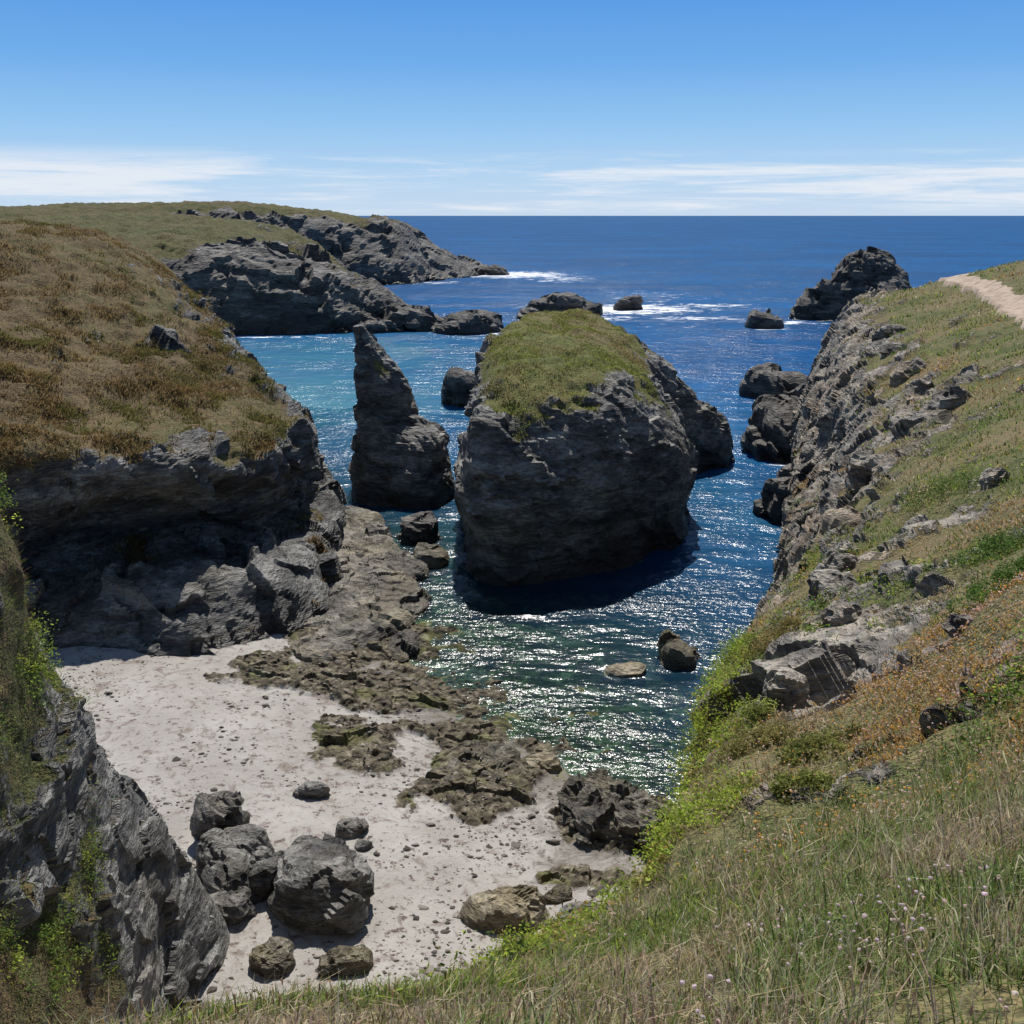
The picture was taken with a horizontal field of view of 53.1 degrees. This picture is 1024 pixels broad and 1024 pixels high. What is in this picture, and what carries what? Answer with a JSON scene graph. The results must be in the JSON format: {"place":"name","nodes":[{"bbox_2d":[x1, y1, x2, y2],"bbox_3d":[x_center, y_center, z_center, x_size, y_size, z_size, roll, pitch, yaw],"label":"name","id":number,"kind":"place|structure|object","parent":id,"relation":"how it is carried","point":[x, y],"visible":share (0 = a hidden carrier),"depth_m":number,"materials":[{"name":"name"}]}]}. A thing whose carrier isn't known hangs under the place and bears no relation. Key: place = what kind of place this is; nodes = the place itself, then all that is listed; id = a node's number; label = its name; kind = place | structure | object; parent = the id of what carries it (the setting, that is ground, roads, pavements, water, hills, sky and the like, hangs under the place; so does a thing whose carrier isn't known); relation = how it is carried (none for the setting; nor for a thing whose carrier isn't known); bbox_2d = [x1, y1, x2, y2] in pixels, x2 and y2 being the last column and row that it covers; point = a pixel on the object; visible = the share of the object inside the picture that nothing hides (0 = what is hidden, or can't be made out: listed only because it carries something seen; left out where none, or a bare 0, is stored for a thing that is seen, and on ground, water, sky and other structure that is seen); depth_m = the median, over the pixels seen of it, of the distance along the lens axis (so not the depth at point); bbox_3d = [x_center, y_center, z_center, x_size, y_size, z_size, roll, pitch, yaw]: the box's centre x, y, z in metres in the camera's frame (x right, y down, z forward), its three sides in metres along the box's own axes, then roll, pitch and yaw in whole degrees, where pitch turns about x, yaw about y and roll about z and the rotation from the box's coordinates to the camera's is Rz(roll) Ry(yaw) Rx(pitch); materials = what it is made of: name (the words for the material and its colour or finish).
{"place":"outdoors","nodes":[
{"label":"outdoors","id":0,"kind":"place"},
{"bbox_2d":[0,512,229,1023],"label":"gully cliff","id":1,"kind":"structure","parent":0,"point":[157,912],"depth_m":26.21,"materials":[{"name":"grey stone"}]},
{"bbox_2d":[0,488,163,1023],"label":"gully grass","id":2,"kind":"structure","parent":1,"relation":"on","point":[26,818],"depth_m":24.34,"materials":[{"name":"green plant"}]},
{"bbox_2d":[0,219,346,656],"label":"headland","id":3,"kind":"structure","parent":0,"point":[201,505],"depth_m":65.85,"materials":[{"name":"grey stone"}]},
{"bbox_2d":[0,218,669,638],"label":"heath grass","id":4,"kind":"structure","parent":3,"relation":"on","point":[174,384],"depth_m":75.44,"materials":[{"name":"brown plant"}]},
{"bbox_2d":[0,209,407,334],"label":"headland","id":5,"kind":"structure","parent":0,"point":[251,278],"depth_m":229.21,"materials":[{"name":"grey stone"}]},
{"bbox_2d":[0,201,483,284],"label":"headland","id":6,"kind":"structure","parent":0,"point":[384,250],"depth_m":383.38,"materials":[{"name":"grey stone"}]},
{"bbox_2d":[46,477,718,1006],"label":"beach","id":7,"kind":"structure","parent":0,"point":[530,671],"depth_m":49.32,"materials":[{"name":"beige sand"}]},
{"bbox_2d":[195,827,235,883],"bbox_3d":[-10.994,13.138,38.129,1.485,2.615,2.113,0,16,0],"label":"boulder","id":8,"kind":"object","parent":7,"relation":"on","point":[213,841],"visible":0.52,"depth_m":37.68,"materials":[{"name":"grey stone"}]},
{"bbox_2d":[190,790,250,842],"bbox_3d":[-11.546,12.301,40.456,2.613,2.810,2.510,0,16,0],"label":"boulder","id":9,"kind":"object","parent":7,"relation":"on","point":[222,810],"visible":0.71,"depth_m":39.81,"materials":[{"name":"grey stone"}]},
{"bbox_2d":[201,847,258,904],"bbox_3d":[-10.141,13.548,37.217,2.665,2.185,2.807,0,16,0],"label":"boulder","id":10,"kind":"object","parent":7,"relation":"on","point":[232,868],"visible":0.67,"depth_m":36.78,"materials":[{"name":"grey stone"}]},
{"bbox_2d":[210,886,257,925],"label":"boulder","id":11,"kind":"object","parent":7,"relation":"on","point":[237,906],"visible":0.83,"depth_m":35.70,"materials":[{"name":"grey stone"}]},
{"bbox_2d":[223,823,274,853],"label":"boulder","id":12,"kind":"object","parent":7,"relation":"on","point":[249,837],"visible":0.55,"depth_m":39.07,"materials":[{"name":"grey stone"}]},
{"bbox_2d":[250,846,273,860],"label":"boulder","id":13,"kind":"object","parent":7,"relation":"on","point":[259,853],"visible":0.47,"depth_m":38.26,"materials":[{"name":"grey stone"}]},
{"bbox_2d":[248,857,278,901],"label":"boulder","id":14,"kind":"object","parent":7,"relation":"on","point":[262,875],"visible":0.59,"depth_m":36.77,"materials":[{"name":"grey stone"}]},
{"bbox_2d":[248,936,295,978],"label":"boulder","id":15,"kind":"object","parent":7,"relation":"on","point":[268,957],"visible":1,"depth_m":33.36,"materials":[{"name":"brown stone"}]},
{"bbox_2d":[273,850,284,857],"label":"boulder","id":16,"kind":"object","parent":7,"relation":"on","point":[279,854],"visible":0.12,"depth_m":38.69,"materials":[{"name":"grey stone"}]},
{"bbox_2d":[290,835,321,845],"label":"boulder","id":17,"kind":"object","parent":7,"relation":"on","point":[297,840],"visible":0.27,"depth_m":39.92,"materials":[{"name":"grey stone"}]},
{"bbox_2d":[292,781,330,799],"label":"boulder","id":18,"kind":"object","parent":7,"relation":"on","point":[310,790],"visible":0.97,"depth_m":43.72,"materials":[{"name":"grey stone"}]},
{"bbox_2d":[267,833,374,934],"bbox_3d":[-6.846,13.575,36.726,3.881,3.112,4.098,0,16,0],"label":"boulder","id":19,"kind":"object","parent":7,"relation":"on","point":[324,885],"visible":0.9,"depth_m":35.38,"materials":[{"name":"grey stone"}]},
{"bbox_2d":[316,945,373,977],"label":"boulder","id":20,"kind":"object","parent":7,"relation":"on","point":[353,960],"visible":0.99,"depth_m":33.35,"materials":[{"name":"brown stone"}]},
{"bbox_2d":[335,817,368,838],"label":"boulder","id":21,"kind":"object","parent":7,"relation":"on","point":[351,828],"visible":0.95,"depth_m":40.97,"materials":[{"name":"grey stone"}]},
{"bbox_2d":[288,505,434,661],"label":"rock shelf","id":22,"kind":"object","parent":7,"relation":"on","point":[377,591],"visible":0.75,"depth_m":68.09,"materials":[{"name":"grey stone"}]},
{"bbox_2d":[68,649,659,995],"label":"pebbles","id":23,"kind":"object","parent":7,"relation":"on","point":[212,989],"visible":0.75,"depth_m":44.30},
{"bbox_2d":[354,839,373,851],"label":"boulder","id":24,"kind":"object","parent":7,"relation":"on","point":[362,845],"visible":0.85,"depth_m":40.15,"materials":[{"name":"grey stone"}]},
{"bbox_2d":[387,629,419,662],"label":"tidal rock","id":25,"kind":"object","parent":7,"relation":"on","point":[405,643],"visible":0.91,"depth_m":60.54,"materials":[{"name":"grey stone"}]},
{"bbox_2d":[396,511,442,549],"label":"tidal rock","id":26,"kind":"object","parent":7,"relation":"on","point":[420,527],"visible":0.88,"depth_m":81.36,"materials":[{"name":"grey stone"}]},
{"bbox_2d":[413,542,448,572],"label":"tidal rock","id":27,"kind":"object","parent":7,"relation":"on","point":[435,558],"visible":0.9,"depth_m":75.79,"materials":[{"name":"grey stone"}]},
{"bbox_2d":[440,740,520,792],"bbox_3d":[-1.674,12.138,47.034,4.341,1.726,5.833,0,16,0],"label":"rock outcrop","id":28,"kind":"object","parent":7,"relation":"on","point":[491,756],"visible":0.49,"depth_m":47.67,"materials":[{"name":"stone"}]},
{"bbox_2d":[458,884,549,933],"bbox_3d":[-0.335,14.334,36.847,3.452,1.764,2.486,0,16,0],"label":"boulder","id":29,"kind":"object","parent":7,"relation":"on","point":[496,908],"visible":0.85,"depth_m":36.19,"materials":[{"name":"beige stone"}]},
{"bbox_2d":[524,751,561,773],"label":"tidal rock","id":30,"kind":"object","parent":7,"relation":"on","point":[549,762],"visible":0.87,"depth_m":47.83,"materials":[{"name":"grey stone"}]},
{"bbox_2d":[543,883,573,903],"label":"boulder","id":31,"kind":"object","parent":7,"relation":"on","point":[557,893],"visible":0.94,"depth_m":38.07,"materials":[{"name":"grey stone"}]},
{"bbox_2d":[556,901,599,918],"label":"boulder","id":32,"kind":"object","parent":7,"relation":"on","point":[573,904],"visible":0.35,"depth_m":37.26,"materials":[{"name":"grey stone"}]},
{"bbox_2d":[587,886,609,898],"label":"boulder","id":33,"kind":"object","parent":7,"relation":"on","point":[594,891],"visible":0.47,"depth_m":38.55,"materials":[{"name":"grey stone"}]},
{"bbox_2d":[557,768,667,852],"bbox_3d":[4.236,12.788,43.815,5.123,2.284,5.878,0,16,0],"label":"rock outcrop","id":34,"kind":"object","parent":7,"relation":"on","point":[602,806],"visible":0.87,"depth_m":42.91,"materials":[{"name":"grey stone"}]},
{"bbox_2d":[601,661,646,685],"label":"tidal rock","id":35,"kind":"object","parent":7,"relation":"on","point":[629,673],"visible":1,"depth_m":57.88,"materials":[{"name":"grey stone"}]},
{"bbox_2d":[629,870,641,882],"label":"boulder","id":36,"kind":"object","parent":7,"relation":"on","point":[638,872],"visible":0.2,"depth_m":39.31,"materials":[{"name":"grey stone"}]},
{"bbox_2d":[656,629,702,680],"bbox_3d":[9.911,8.239,60.024,2.812,2.423,3.326,0,16,0],"label":"tidal rock","id":37,"kind":"object","parent":7,"relation":"on","point":[677,657],"visible":0.98,"depth_m":58.92,"materials":[{"name":"grey stone"}]},
{"bbox_2d":[0,0,1023,215],"label":"sky","id":38,"kind":"structure","parent":0,"point":[351,107],"materials":[{"name":"blue"}]},
{"bbox_2d":[215,262,1023,1023],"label":"coastal cliff","id":39,"kind":"structure","parent":0,"point":[827,426],"depth_m":25.57,"materials":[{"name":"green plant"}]},
{"bbox_2d":[0,292,1023,1015],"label":"ground cover plants","id":40,"kind":"object","parent":39,"relation":"on","point":[658,850],"visible":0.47,"depth_m":17.96,"materials":[{"name":"green plant"}]},
{"bbox_2d":[42,689,1023,1023],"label":"grass","id":41,"kind":"structure","parent":39,"relation":"on","point":[804,969],"depth_m":4.46,"materials":[{"name":"green plant"}]},
{"bbox_2d":[55,259,1023,1023],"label":"slope grass","id":42,"kind":"structure","parent":39,"relation":"on","point":[587,941],"depth_m":8.94,"materials":[{"name":"green plant"}]},
{"bbox_2d":[707,694,790,752],"bbox_3d":[3.923,3.538,17.022,1.346,1.218,1.115,0,16,0],"label":"shrub","id":43,"kind":"object","parent":39,"relation":"on","point":[749,708],"visible":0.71,"depth_m":16.75,"materials":[{"name":"green plant"}]},
{"bbox_2d":[701,719,798,771],"bbox_3d":[3.568,3.493,15.224,1.373,0.961,1.165,6,17,20],"label":"shrub","id":44,"kind":"object","parent":39,"relation":"on","point":[765,733],"visible":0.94,"depth_m":15.00,"materials":[{"name":"green plant"}]},
{"bbox_2d":[737,614,807,663],"bbox_3d":[5.455,2.715,21.614,1.496,1.268,1.585,0,16,0],"label":"shrub","id":45,"kind":"object","parent":39,"relation":"on","point":[769,633],"visible":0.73,"depth_m":21.49,"materials":[{"name":"green plant"}]},
{"bbox_2d":[755,667,812,712],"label":"rock crag","id":46,"kind":"structure","parent":39,"relation":"on","point":[788,688],"depth_m":16.88,"materials":[{"name":"grey stone"}]},
{"bbox_2d":[582,484,1023,1023],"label":"wildflowers","id":47,"kind":"object","parent":39,"relation":"on","point":[864,916],"visible":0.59,"depth_m":11.07,"materials":[{"name":"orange plant"}]},
{"bbox_2d":[768,767,838,804],"bbox_3d":[3.328,3.226,11.744,0.925,0.799,0.988,0,16,0],"label":"shrub","id":48,"kind":"object","parent":39,"relation":"on","point":[803,778],"visible":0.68,"depth_m":11.50,"materials":[{"name":"green plant"}]},
{"bbox_2d":[775,723,862,767],"bbox_3d":[4.021,3.052,13.407,1.158,0.727,0.991,-8,18,-26],"label":"shrub","id":49,"kind":"object","parent":39,"relation":"on","point":[805,745],"visible":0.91,"depth_m":13.27,"materials":[{"name":"green plant"}]},
{"bbox_2d":[809,639,839,656],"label":"rock crag","id":50,"kind":"structure","parent":39,"relation":"on","point":[832,648],"depth_m":18.30,"materials":[{"name":"grey stone"}]},
{"bbox_2d":[805,569,858,608],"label":"rock crag","id":51,"kind":"structure","parent":39,"relation":"on","point":[822,580],"depth_m":23.42,"materials":[{"name":"grey stone"}]},
{"bbox_2d":[808,552,858,576],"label":"rock crag","id":52,"kind":"structure","parent":39,"relation":"on","point":[837,561],"depth_m":29.22,"materials":[{"name":"grey stone"}]},
{"bbox_2d":[820,599,861,626],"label":"rock crag","id":53,"kind":"structure","parent":39,"relation":"on","point":[839,612],"depth_m":19.96,"materials":[{"name":"grey stone"}]},
{"bbox_2d":[820,506,863,535],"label":"rock crag","id":54,"kind":"structure","parent":39,"relation":"on","point":[833,518],"depth_m":38.40,"materials":[{"name":"grey stone"}]},
{"bbox_2d":[826,540,861,557],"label":"rock crag","id":55,"kind":"structure","parent":39,"relation":"on","point":[841,545],"depth_m":31.88,"materials":[{"name":"grey stone"}]},
{"bbox_2d":[844,448,885,488],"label":"rock crag","id":56,"kind":"structure","parent":39,"relation":"on","point":[862,463],"depth_m":46.95,"materials":[{"name":"grey stone"}]},
{"bbox_2d":[871,324,907,341],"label":"rock crag","id":57,"kind":"structure","parent":39,"relation":"on","point":[884,331],"depth_m":84.43,"materials":[{"name":"grey stone"}]},
{"bbox_2d":[878,340,907,357],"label":"rock crag","id":58,"kind":"structure","parent":39,"relation":"on","point":[886,348],"depth_m":76.96,"materials":[{"name":"grey stone"}]},
{"bbox_2d":[888,356,926,386],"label":"rock crag","id":59,"kind":"structure","parent":39,"relation":"on","point":[898,374],"depth_m":65.54,"materials":[{"name":"grey stone"}]},
{"bbox_2d":[902,377,936,397],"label":"rock crag","id":60,"kind":"structure","parent":39,"relation":"on","point":[918,385],"depth_m":58.24,"materials":[{"name":"grey stone"}]},
{"bbox_2d":[896,464,993,514],"bbox_3d":[13.544,-0.691,31.877,2.947,1.741,3.042,0,16,0],"label":"shrub","id":61,"kind":"object","parent":39,"relation":"on","point":[940,486],"visible":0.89,"depth_m":31.99,"materials":[{"name":"green plant"}]},
{"bbox_2d":[927,384,971,410],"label":"rock crag","id":62,"kind":"structure","parent":39,"relation":"on","point":[951,397],"depth_m":49.84,"materials":[{"name":"grey stone"}]},
{"bbox_2d":[941,613,974,639],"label":"rock crag","id":63,"kind":"structure","parent":39,"relation":"on","point":[952,623],"depth_m":14.52,"materials":[{"name":"grey stone"}]},
{"bbox_2d":[937,522,1023,569],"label":"shrub","id":64,"kind":"object","parent":39,"relation":"on","point":[990,547],"visible":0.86,"depth_m":20.33,"materials":[{"name":"green plant"}]},
{"bbox_2d":[942,548,1023,619],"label":"shrub","id":65,"kind":"object","parent":39,"relation":"on","point":[1008,574],"visible":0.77,"depth_m":16.33,"materials":[{"name":"green plant"}]},
{"bbox_2d":[970,467,1010,493],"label":"rock crag","id":66,"kind":"structure","parent":39,"relation":"on","point":[990,477],"depth_m":30.15,"materials":[{"name":"grey stone"}]},
{"bbox_2d":[235,216,1023,670],"bbox_3d":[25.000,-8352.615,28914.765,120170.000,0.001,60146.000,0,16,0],"label":"sea","id":67,"kind":"structure","parent":0,"point":[703,286],"depth_m":241.81,"materials":[{"name":"liquid"}]},
{"bbox_2d":[360,312,407,332],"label":"sea rock","id":68,"kind":"object","parent":67,"relation":"in","point":[392,323],"visible":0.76,"depth_m":227.36,"materials":[{"name":"grey stone"}]},
{"bbox_2d":[348,322,454,517],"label":"rock pinnacle","id":69,"kind":"object","parent":67,"relation":"in","point":[401,458],"visible":0.94,"depth_m":92.81,"materials":[{"name":"grey stone"}]},
{"bbox_2d":[382,304,444,331],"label":"sea rock","id":70,"kind":"object","parent":67,"relation":"in","point":[418,318],"visible":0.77,"depth_m":229.30,"materials":[{"name":"grey stone"}]},
{"bbox_2d":[432,321,456,334],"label":"sea rock","id":71,"kind":"object","parent":67,"relation":"in","point":[448,328],"visible":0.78,"depth_m":223.08,"materials":[{"name":"grey stone"}]},
{"bbox_2d":[441,366,475,406],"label":"sea rock","id":72,"kind":"object","parent":67,"relation":"in","point":[458,385],"visible":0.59,"depth_m":138.44,"materials":[{"name":"grey stone"}]},
{"bbox_2d":[441,309,503,334],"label":"sea rock","id":73,"kind":"object","parent":67,"relation":"in","point":[475,322],"visible":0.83,"depth_m":224.81,"materials":[{"name":"grey stone"}]},
{"bbox_2d":[480,264,509,274],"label":"sea rock","id":74,"kind":"object","parent":67,"relation":"in","point":[494,269],"visible":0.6,"depth_m":444.00,"materials":[{"name":"grey stone"}]},
{"bbox_2d":[515,307,538,319],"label":"sea rock","id":75,"kind":"object","parent":67,"relation":"in","point":[522,311],"visible":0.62,"depth_m":257.15,"materials":[{"name":"grey stone"}]},
{"bbox_2d":[526,292,587,311],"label":"sea rock","id":76,"kind":"object","parent":67,"relation":"in","point":[558,301],"visible":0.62,"depth_m":261.74,"materials":[{"name":"grey stone"}]},
{"bbox_2d":[453,308,734,600],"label":"sea stack","id":77,"kind":"object","parent":67,"relation":"in","point":[566,493],"visible":0.84,"depth_m":73.41,"materials":[{"name":"grey stone"}]},
{"bbox_2d":[585,300,602,314],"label":"sea rock","id":78,"kind":"object","parent":67,"relation":"in","point":[596,308],"visible":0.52,"depth_m":267.42,"materials":[{"name":"grey stone"}]},
{"bbox_2d":[613,295,643,310],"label":"sea rock","id":79,"kind":"object","parent":67,"relation":"in","point":[631,302],"visible":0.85,"depth_m":280.33,"materials":[{"name":"grey stone"}]},
{"bbox_2d":[744,308,783,328],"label":"sea rock","id":80,"kind":"object","parent":67,"relation":"in","point":[757,319],"visible":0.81,"depth_m":234.61,"materials":[{"name":"grey stone"}]},
{"bbox_2d":[740,394,796,464],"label":"sea rock","id":81,"kind":"object","parent":67,"relation":"in","point":[766,436],"visible":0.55,"depth_m":109.19,"materials":[{"name":"grey stone"}]},
{"bbox_2d":[752,477,790,524],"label":"sea rock","id":82,"kind":"object","parent":67,"relation":"in","point":[775,492],"visible":0.34,"depth_m":86.98,"materials":[{"name":"grey stone"}]},
{"bbox_2d":[739,362,807,398],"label":"sea rock","id":83,"kind":"object","parent":67,"relation":"in","point":[765,378],"visible":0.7,"depth_m":144.28,"materials":[{"name":"grey stone"}]},
{"bbox_2d":[777,463,790,477],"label":"sea rock","id":84,"kind":"object","parent":67,"relation":"in","point":[784,471],"visible":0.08,"depth_m":93.95,"materials":[{"name":"grey stone"}]},
{"bbox_2d":[788,383,807,401],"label":"sea rock","id":85,"kind":"object","parent":67,"relation":"in","point":[795,393],"visible":0.06,"depth_m":112.94,"materials":[{"name":"grey stone"}]},
{"bbox_2d":[789,246,913,321],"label":"rock islet","id":86,"kind":"object","parent":67,"relation":"in","point":[859,272],"visible":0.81,"depth_m":254.65,"materials":[{"name":"grey stone"}]},
{"bbox_2d":[938,272,1023,329],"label":"dirt path","id":87,"kind":"structure","parent":0,"point":[1003,298],"depth_m":85.51,"materials":[{"name":"beige soil"}]}
]}

